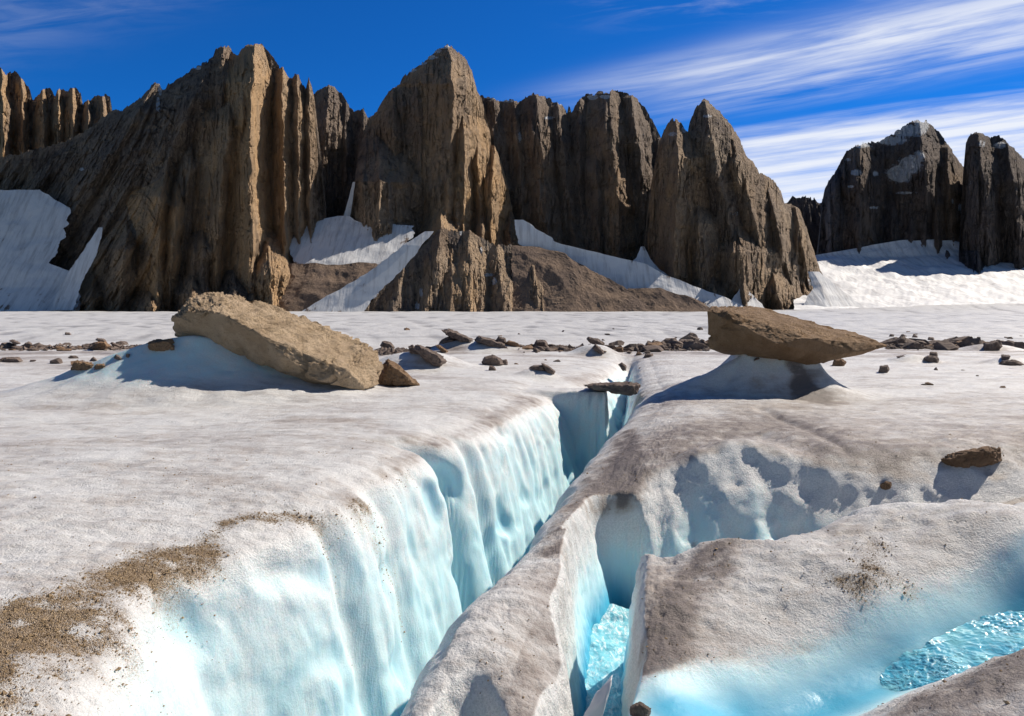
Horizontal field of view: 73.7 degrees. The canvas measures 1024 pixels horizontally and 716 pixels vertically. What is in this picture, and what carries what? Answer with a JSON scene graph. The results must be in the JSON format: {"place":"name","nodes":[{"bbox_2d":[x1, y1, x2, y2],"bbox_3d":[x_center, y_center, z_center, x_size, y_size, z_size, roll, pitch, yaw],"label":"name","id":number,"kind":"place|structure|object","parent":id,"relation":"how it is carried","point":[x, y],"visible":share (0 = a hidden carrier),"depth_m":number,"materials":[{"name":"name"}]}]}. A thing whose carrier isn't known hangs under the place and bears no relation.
{"place":"outdoors","nodes":[
{"label":"outdoors","id":0,"kind":"place"},
{"bbox_2d":[0,67,111,156],"bbox_3d":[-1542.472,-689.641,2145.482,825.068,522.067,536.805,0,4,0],"label":"mountain","id":1,"kind":"structure","parent":0,"point":[46,117],"depth_m":2039.04,"materials":[{"name":"stone"}]},
{"bbox_2d":[0,43,325,311],"bbox_3d":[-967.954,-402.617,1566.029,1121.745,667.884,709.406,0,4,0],"label":"mountain","id":2,"kind":"structure","parent":0,"point":[206,177],"depth_m":1456.96,"materials":[{"name":"stone"}]},
{"bbox_2d":[0,190,80,311],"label":"snowfield","id":3,"kind":"structure","parent":2,"relation":"on","point":[33,223],"depth_m":1394.02,"materials":[{"name":"white snow"}]},
{"bbox_2d":[50,227,102,309],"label":"snowfield","id":4,"kind":"structure","parent":2,"relation":"on","point":[66,295],"depth_m":1325.28,"materials":[{"name":"white snow"}]},
{"bbox_2d":[279,262,376,310],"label":"scree slope","id":5,"kind":"structure","parent":0,"point":[309,284],"depth_m":1357.74,"materials":[{"name":"brown gravel"}]},
{"bbox_2d":[314,85,369,217],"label":"mountain","id":6,"kind":"structure","parent":0,"point":[341,123],"depth_m":1815.35,"materials":[{"name":"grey stone"}]},
{"bbox_2d":[350,44,520,304],"bbox_3d":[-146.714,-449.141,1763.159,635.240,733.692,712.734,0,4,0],"label":"mountain","id":7,"kind":"structure","parent":0,"point":[428,158],"depth_m":1631.09,"materials":[{"name":"stone"}]},
{"bbox_2d":[344,182,354,215],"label":"snow gully","id":8,"kind":"object","parent":7,"relation":"on","point":[348,207],"visible":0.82,"depth_m":1580.72,"materials":[{"name":"white snow"}]},
{"bbox_2d":[289,216,414,266],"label":"snowfield","id":9,"kind":"structure","parent":7,"relation":"on","point":[338,240],"depth_m":1475.62,"materials":[{"name":"white snow"}]},
{"bbox_2d":[364,228,543,311],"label":"mountain","id":10,"kind":"structure","parent":0,"point":[455,271],"depth_m":1340.16,"materials":[{"name":"stone"}]},
{"bbox_2d":[303,231,433,311],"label":"snowfield","id":11,"kind":"structure","parent":10,"relation":"on","point":[360,293],"depth_m":1303.24,"materials":[{"name":"white snow"}]},
{"bbox_2d":[0,304,1023,715],"bbox_3d":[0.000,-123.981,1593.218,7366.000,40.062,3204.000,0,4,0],"label":"glacier","id":12,"kind":"object","parent":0,"point":[492,478],"visible":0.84,"depth_m":7.25,"materials":[{"name":"white ice"}]},
{"bbox_2d":[0,342,16,347],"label":"stone","id":13,"kind":"object","parent":12,"relation":"on","point":[7,344],"visible":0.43,"depth_m":29.88,"materials":[{"name":"black stone"}]},
{"bbox_2d":[10,339,20,344],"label":"rock","id":14,"kind":"object","parent":13,"relation":"on","point":[14,342],"visible":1,"depth_m":29.58,"materials":[{"name":"grey stone"}]},
{"bbox_2d":[2,357,22,362],"bbox_3d":[-16.602,0.071,22.621,0.606,0.262,1.611,-3,5,-41],"label":"rock slab","id":15,"kind":"object","parent":12,"relation":"on","point":[12,359],"visible":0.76,"depth_m":22.14,"materials":[{"name":"grey stone"}]},
{"bbox_2d":[21,341,31,347],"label":"rock","id":16,"kind":"object","parent":12,"relation":"on","point":[28,344],"visible":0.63,"depth_m":29.82,"materials":[{"name":"grey stone"}]},
{"bbox_2d":[27,347,38,350],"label":"stone","id":17,"kind":"object","parent":12,"relation":"on","point":[33,349],"visible":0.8,"depth_m":28.00,"materials":[{"name":"brown stone"}]},
{"bbox_2d":[31,343,43,346],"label":"stone","id":18,"kind":"object","parent":12,"relation":"on","point":[37,344],"visible":0.48,"depth_m":29.70,"materials":[{"name":"stone"}]},
{"bbox_2d":[50,358,62,363],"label":"stone","id":19,"kind":"object","parent":12,"relation":"on","point":[57,361],"visible":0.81,"depth_m":21.49,"materials":[{"name":"brown stone"}]},
{"bbox_2d":[56,349,71,350],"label":"stone","id":20,"kind":"object","parent":12,"relation":"on","point":[63,349],"visible":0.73,"depth_m":27.52,"materials":[{"name":"brown stone"}]},
{"bbox_2d":[71,360,93,369],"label":"rock","id":21,"kind":"object","parent":12,"relation":"on","point":[79,365],"visible":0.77,"depth_m":13.38,"materials":[{"name":"brown stone"}]},
{"bbox_2d":[94,363,104,369],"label":"rock","id":22,"kind":"object","parent":12,"relation":"on","point":[98,366],"visible":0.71,"depth_m":13.25,"materials":[{"name":"brown stone"}]},
{"bbox_2d":[89,341,110,349],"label":"rock","id":23,"kind":"object","parent":12,"relation":"on","point":[100,345],"visible":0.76,"depth_m":28.47,"materials":[{"name":"brown stone"}]},
{"bbox_2d":[110,342,121,346],"bbox_3d":[-17.625,-0.557,30.486,0.562,0.339,1.487,-2,5,-30],"label":"rock slab","id":24,"kind":"object","parent":12,"relation":"on","point":[114,344],"visible":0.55,"depth_m":30.01,"materials":[{"name":"grey stone"}]},
{"bbox_2d":[116,341,128,344],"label":"stone","id":25,"kind":"object","parent":12,"relation":"on","point":[122,342],"visible":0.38,"depth_m":32.74,"materials":[{"name":"grey stone"}]},
{"bbox_2d":[146,339,174,350],"bbox_3d":[-7.099,-0.251,13.856,0.602,0.302,1.152,-2,4,-24],"label":"rock","id":26,"kind":"object","parent":12,"relation":"on","point":[160,345],"visible":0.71,"depth_m":13.45,"materials":[{"name":"brown stone"}]},
{"bbox_2d":[171,292,383,389],"bbox_3d":[-4.952,-0.366,14.262,4.417,2.062,2.393,0,4,0],"label":"glacier boulder","id":27,"kind":"object","parent":12,"relation":"on","point":[282,340],"visible":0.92,"depth_m":13.68,"materials":[{"name":"beige stone"}]},
{"bbox_2d":[380,341,394,347],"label":"rock","id":28,"kind":"object","parent":12,"relation":"on","point":[386,344],"visible":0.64,"depth_m":28.47,"materials":[{"name":"grey stone"}]},
{"bbox_2d":[378,359,419,385],"bbox_3d":[-2.614,0.355,15.433,1.110,0.713,1.340,0,4,0],"label":"rock","id":29,"kind":"object","parent":12,"relation":"on","point":[393,373],"visible":0.84,"depth_m":14.82,"materials":[{"name":"brown stone"}]},
{"bbox_2d":[408,345,417,353],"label":"rock","id":30,"kind":"object","parent":12,"relation":"on","point":[411,349],"visible":0.59,"depth_m":19.65,"materials":[{"name":"grey stone"}]},
{"bbox_2d":[413,345,446,366],"bbox_3d":[-2.375,-0.050,19.828,1.036,0.716,1.645,0,4,0],"label":"rock","id":31,"kind":"object","parent":12,"relation":"on","point":[433,358],"visible":0.86,"depth_m":19.07,"materials":[{"name":"grey stone"}]},
{"bbox_2d":[435,345,447,352],"bbox_3d":[-2.721,-0.348,26.503,0.517,0.350,0.760,0,4,0],"label":"rock slab","id":32,"kind":"object","parent":12,"relation":"on","point":[441,348],"visible":0.94,"depth_m":26.16,"materials":[{"name":"brown stone"}]},
{"bbox_2d":[439,336,456,343],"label":"rock","id":33,"kind":"object","parent":12,"relation":"on","point":[446,340],"visible":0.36,"depth_m":28.21,"materials":[{"name":"grey stone"}]},
{"bbox_2d":[442,328,473,342],"bbox_3d":[-2.194,-0.878,28.308,1.447,0.730,1.709,0,4,0],"label":"rock slab","id":34,"kind":"object","parent":33,"relation":"on","point":[453,334],"visible":0.83,"depth_m":27.54,"materials":[{"name":"grey stone"}]},
{"bbox_2d":[474,336,506,347],"bbox_3d":[-0.699,-0.595,27.328,1.617,0.654,1.685,0,4,0],"label":"rock slab","id":35,"kind":"object","parent":12,"relation":"on","point":[489,342],"visible":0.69,"depth_m":26.55,"materials":[{"name":"grey stone"}]},
{"bbox_2d":[496,336,505,342],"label":"rock","id":36,"kind":"object","parent":35,"relation":"on","point":[502,339],"visible":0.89,"depth_m":26.95,"materials":[{"name":"grey stone"}]},
{"bbox_2d":[489,365,495,370],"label":"rock","id":37,"kind":"object","parent":12,"relation":"on","point":[492,368],"visible":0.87,"depth_m":19.10,"materials":[{"name":"grey stone"}]},
{"bbox_2d":[481,355,503,365],"bbox_3d":[-0.593,0.086,21.085,0.705,0.391,0.985,0,4,0],"label":"rock","id":38,"kind":"object","parent":12,"relation":"on","point":[494,360],"visible":0.88,"depth_m":20.64,"materials":[{"name":"grey stone"}]},
{"bbox_2d":[0,343,1023,355],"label":"rubble","id":39,"kind":"object","parent":12,"relation":"on","point":[382,351],"visible":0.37,"depth_m":28.58,"materials":[{"name":"grey stone"}]},
{"bbox_2d":[505,340,519,346],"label":"stone","id":40,"kind":"object","parent":12,"relation":"on","point":[511,343],"visible":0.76,"depth_m":26.87,"materials":[{"name":"brown stone"}]},
{"bbox_2d":[522,345,532,349],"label":"stone","id":41,"kind":"object","parent":12,"relation":"on","point":[528,347],"visible":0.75,"depth_m":26.93,"materials":[{"name":"brown stone"}]},
{"bbox_2d":[529,365,544,370],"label":"rock","id":42,"kind":"object","parent":12,"relation":"on","point":[538,367],"visible":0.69,"depth_m":18.08,"materials":[{"name":"grey stone"}]},
{"bbox_2d":[534,346,545,350],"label":"stone","id":43,"kind":"object","parent":12,"relation":"on","point":[540,348],"visible":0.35,"depth_m":26.89,"materials":[{"name":"brown stone"}]},
{"bbox_2d":[534,340,548,346],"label":"rock","id":44,"kind":"object","parent":12,"relation":"on","point":[543,343],"visible":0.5,"depth_m":28.41,"materials":[{"name":"grey stone"}]},
{"bbox_2d":[541,363,554,373],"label":"rock","id":45,"kind":"object","parent":12,"relation":"on","point":[548,369],"visible":0.97,"depth_m":17.97,"materials":[{"name":"grey stone"}]},
{"bbox_2d":[587,337,604,345],"bbox_3d":[3.425,-0.679,28.025,0.781,0.395,1.054,0,4,0],"label":"rock slab","id":46,"kind":"object","parent":12,"relation":"on","point":[591,340],"visible":0.84,"depth_m":27.58,"materials":[{"name":"grey stone"}]},
{"bbox_2d":[592,344,603,354],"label":"rock","id":47,"kind":"object","parent":12,"relation":"on","point":[597,348],"visible":0.9,"depth_m":25.63,"materials":[{"name":"grey stone"}]},
{"bbox_2d":[584,675,612,715],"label":"ice shard","id":48,"kind":"object","parent":12,"relation":"on","point":[596,707],"visible":1,"depth_m":4.28,"materials":[{"name":"white ice"}]},
{"bbox_2d":[584,604,628,715],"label":"stream","id":49,"kind":"structure","parent":12,"relation":"on","point":[610,634],"depth_m":6.50,"materials":[{"name":"blue liquid"}]},
{"bbox_2d":[584,381,640,395],"bbox_3d":[2.215,0.681,15.184,1.302,0.397,1.156,0,4,0],"label":"rock slab","id":50,"kind":"object","parent":12,"relation":"on","point":[629,388],"visible":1,"depth_m":14.67,"materials":[{"name":"grey stone"}]},
{"bbox_2d":[609,340,624,345],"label":"stone","id":51,"kind":"object","parent":12,"relation":"on","point":[618,343],"visible":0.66,"depth_m":32.09,"materials":[{"name":"brown stone"}]},
{"bbox_2d":[614,347,622,351],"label":"stone","id":52,"kind":"object","parent":12,"relation":"on","point":[618,349],"visible":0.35,"depth_m":27.23,"materials":[{"name":"brown stone"}]},
{"bbox_2d":[618,362,626,370],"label":"rock","id":53,"kind":"object","parent":12,"relation":"on","point":[623,367],"visible":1,"depth_m":20.59,"materials":[{"name":"grey stone"}]},
{"bbox_2d":[624,344,637,348],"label":"stone","id":54,"kind":"object","parent":12,"relation":"on","point":[630,345],"visible":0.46,"depth_m":28.25,"materials":[{"name":"brown stone"}]},
{"bbox_2d":[630,701,650,715],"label":"rock","id":55,"kind":"object","parent":12,"relation":"on","point":[639,708],"visible":1,"depth_m":3.90,"materials":[{"name":"grey stone"}]},
{"bbox_2d":[644,353,652,357],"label":"rock","id":56,"kind":"object","parent":12,"relation":"on","point":[647,355],"visible":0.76,"depth_m":25.20,"materials":[{"name":"grey stone"}]},
{"bbox_2d":[641,345,663,351],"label":"stone","id":57,"kind":"object","parent":12,"relation":"on","point":[653,348],"visible":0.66,"depth_m":26.86,"materials":[{"name":"stone"}]},
{"bbox_2d":[648,341,661,345],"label":"stone","id":58,"kind":"object","parent":12,"relation":"on","point":[657,343],"visible":0.2,"depth_m":29.72,"materials":[{"name":"brown stone"}]},
{"bbox_2d":[672,340,682,344],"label":"stone","id":59,"kind":"object","parent":12,"relation":"on","point":[676,342],"visible":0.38,"depth_m":30.84,"materials":[{"name":"stone"}]},
{"bbox_2d":[679,332,698,339],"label":"stone","id":60,"kind":"object","parent":12,"relation":"on","point":[690,334],"visible":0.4,"depth_m":36.23,"materials":[{"name":"stone"}]},
{"bbox_2d":[683,341,708,349],"bbox_3d":[7.709,-0.459,28.638,1.078,0.491,0.724,8,4,25],"label":"stone","id":61,"kind":"object","parent":12,"relation":"on","point":[695,345],"visible":0.64,"depth_m":28.39,"materials":[{"name":"brown stone"}]},
{"bbox_2d":[707,306,886,364],"bbox_3d":[5.651,-0.488,14.053,3.508,1.186,2.226,-2,5,-30],"label":"glacier table","id":62,"kind":"object","parent":12,"relation":"on","point":[760,332],"visible":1,"depth_m":13.33,"materials":[{"name":"brown stone"}]},
{"bbox_2d":[832,359,846,365],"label":"rock","id":63,"kind":"object","parent":12,"relation":"on","point":[839,362],"visible":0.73,"depth_m":20.37,"materials":[{"name":"brown stone"}]},
{"bbox_2d":[878,365,889,372],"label":"rock","id":64,"kind":"object","parent":12,"relation":"on","point":[884,369],"visible":0.97,"depth_m":18.38,"materials":[{"name":"grey stone"}]},
{"bbox_2d":[880,481,891,489],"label":"pebble","id":65,"kind":"object","parent":12,"relation":"on","point":[885,485],"visible":0.97,"depth_m":7.95,"materials":[{"name":"brown stone"}]},
{"bbox_2d":[880,337,897,343],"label":"stone","id":66,"kind":"object","parent":12,"relation":"on","point":[890,340],"visible":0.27,"depth_m":32.10,"materials":[{"name":"stone"}]},
{"bbox_2d":[896,336,906,343],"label":"rock","id":67,"kind":"object","parent":12,"relation":"on","point":[900,339],"visible":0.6,"depth_m":30.34,"materials":[{"name":"grey stone"}]},
{"bbox_2d":[902,342,923,348],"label":"stone","id":68,"kind":"object","parent":12,"relation":"on","point":[913,345],"visible":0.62,"depth_m":29.29,"materials":[{"name":"stone"}]},
{"bbox_2d":[908,338,929,344],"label":"stone","id":69,"kind":"object","parent":12,"relation":"on","point":[924,340],"visible":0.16,"depth_m":31.51,"materials":[{"name":"stone"}]},
{"bbox_2d":[923,355,938,362],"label":"rock","id":70,"kind":"object","parent":12,"relation":"on","point":[931,358],"visible":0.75,"depth_m":21.67,"materials":[{"name":"grey stone"}]},
{"bbox_2d":[929,352,937,356],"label":"rock","id":71,"kind":"object","parent":70,"relation":"on","point":[934,353],"visible":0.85,"depth_m":22.45,"materials":[{"name":"grey stone"}]},
{"bbox_2d":[933,340,958,349],"bbox_3d":[18.261,-0.500,28.780,0.797,0.572,1.178,8,2,11],"label":"stone","id":72,"kind":"object","parent":12,"relation":"on","point":[943,345],"visible":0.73,"depth_m":28.60,"materials":[{"name":"brown stone"}]},
{"bbox_2d":[879,611,1023,691],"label":"stream","id":73,"kind":"structure","parent":12,"relation":"on","point":[962,648],"depth_m":4.70,"materials":[{"name":"blue liquid"}]},
{"bbox_2d":[948,336,972,341],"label":"stone","id":74,"kind":"object","parent":12,"relation":"on","point":[961,338],"visible":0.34,"depth_m":31.65,"materials":[{"name":"stone"}]},
{"bbox_2d":[957,338,982,346],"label":"stone","id":75,"kind":"object","parent":12,"relation":"on","point":[972,341],"visible":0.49,"depth_m":29.55,"materials":[{"name":"grey stone"}]},
{"bbox_2d":[941,446,1001,467],"bbox_3d":[5.586,1.233,8.267,0.861,0.339,0.439,0,4,0],"label":"rock","id":76,"kind":"object","parent":12,"relation":"on","point":[983,456],"visible":0.9,"depth_m":8.09,"materials":[{"name":"brown stone"}]},
{"bbox_2d":[983,339,1001,350],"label":"rock","id":77,"kind":"object","parent":12,"relation":"on","point":[993,345],"visible":0.87,"depth_m":27.40,"materials":[{"name":"grey stone"}]},
{"bbox_2d":[1002,340,1015,346],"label":"stone","id":78,"kind":"object","parent":12,"relation":"on","point":[1009,343],"visible":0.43,"depth_m":29.29,"materials":[{"name":"brown stone"}]},
{"bbox_2d":[999,359,1023,365],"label":"rock slab","id":79,"kind":"object","parent":12,"relation":"on","point":[1011,362],"visible":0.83,"depth_m":20.73,"materials":[{"name":"grey stone"}]},
{"bbox_2d":[1001,354,1010,359],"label":"rock","id":80,"kind":"object","parent":79,"relation":"on","point":[1005,357],"visible":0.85,"depth_m":21.37,"materials":[{"name":"grey stone"}]},
{"bbox_2d":[1015,342,1023,348],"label":"stone","id":81,"kind":"object","parent":12,"relation":"on","point":[1020,344],"visible":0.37,"depth_m":29.11,"materials":[{"name":"brown stone"}]},
{"bbox_2d":[0,426,1023,715],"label":"gravel","id":82,"kind":"structure","parent":0,"point":[106,576],"depth_m":4.15,"materials":[{"name":"brown gravel"}]},
{"bbox_2d":[0,0,1023,202],"label":"sky","id":83,"kind":"structure","parent":0,"point":[800,84],"materials":[{"name":"blue"}]},
{"bbox_2d":[480,89,660,260],"bbox_3d":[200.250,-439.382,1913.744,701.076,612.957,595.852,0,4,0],"label":"mountain","id":84,"kind":"structure","parent":0,"point":[580,175],"depth_m":1783.69,"materials":[{"name":"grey stone"}]},
{"bbox_2d":[511,245,652,311],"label":"scree slope","id":85,"kind":"structure","parent":0,"point":[569,284],"depth_m":1325.00,"materials":[{"name":"brown gravel"}]},
{"bbox_2d":[514,220,742,306],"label":"snowfield","id":86,"kind":"structure","parent":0,"point":[626,273],"depth_m":1421.22,"materials":[{"name":"white snow"}]},
{"bbox_2d":[633,247,667,275],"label":"snowfield","id":87,"kind":"structure","parent":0,"point":[642,256],"depth_m":1511.47,"materials":[{"name":"white snow"}]},
{"bbox_2d":[628,288,709,311],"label":"scree slope","id":88,"kind":"structure","parent":0,"point":[658,299],"depth_m":1332.94,"materials":[{"name":"brown gravel"}]},
{"bbox_2d":[645,99,822,309],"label":"mountain","id":89,"kind":"structure","parent":0,"point":[724,219],"depth_m":1530.47,"materials":[{"name":"stone"}]},
{"bbox_2d":[732,289,763,307],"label":"snowfield","id":90,"kind":"structure","parent":89,"relation":"on","point":[754,301],"depth_m":1392.57,"materials":[{"name":"white snow"}]},
{"bbox_2d":[787,196,820,254],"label":"mountain","id":91,"kind":"structure","parent":0,"point":[810,209],"depth_m":2434.86,"materials":[{"name":"stone"}]},
{"bbox_2d":[804,272,861,306],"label":"snowfield","id":92,"kind":"structure","parent":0,"point":[825,292],"depth_m":1363.09,"materials":[{"name":"white snow"}]},
{"bbox_2d":[816,120,963,258],"bbox_3d":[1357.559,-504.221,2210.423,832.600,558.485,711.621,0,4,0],"label":"mountain","id":93,"kind":"structure","parent":0,"point":[905,182],"depth_m":2133.15,"materials":[{"name":"stone"}]},
{"bbox_2d":[794,239,1023,309],"bbox_3d":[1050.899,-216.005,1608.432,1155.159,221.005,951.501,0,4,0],"label":"snow basin","id":94,"kind":"object","parent":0,"point":[902,273],"visible":0.78,"depth_m":1779.70,"materials":[{"name":"white snow"}]},
{"bbox_2d":[959,132,1023,273],"bbox_3d":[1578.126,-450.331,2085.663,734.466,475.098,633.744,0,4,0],"label":"mountain","id":95,"kind":"structure","parent":0,"point":[992,221],"depth_m":1968.13,"materials":[{"name":"stone"}]}
]}

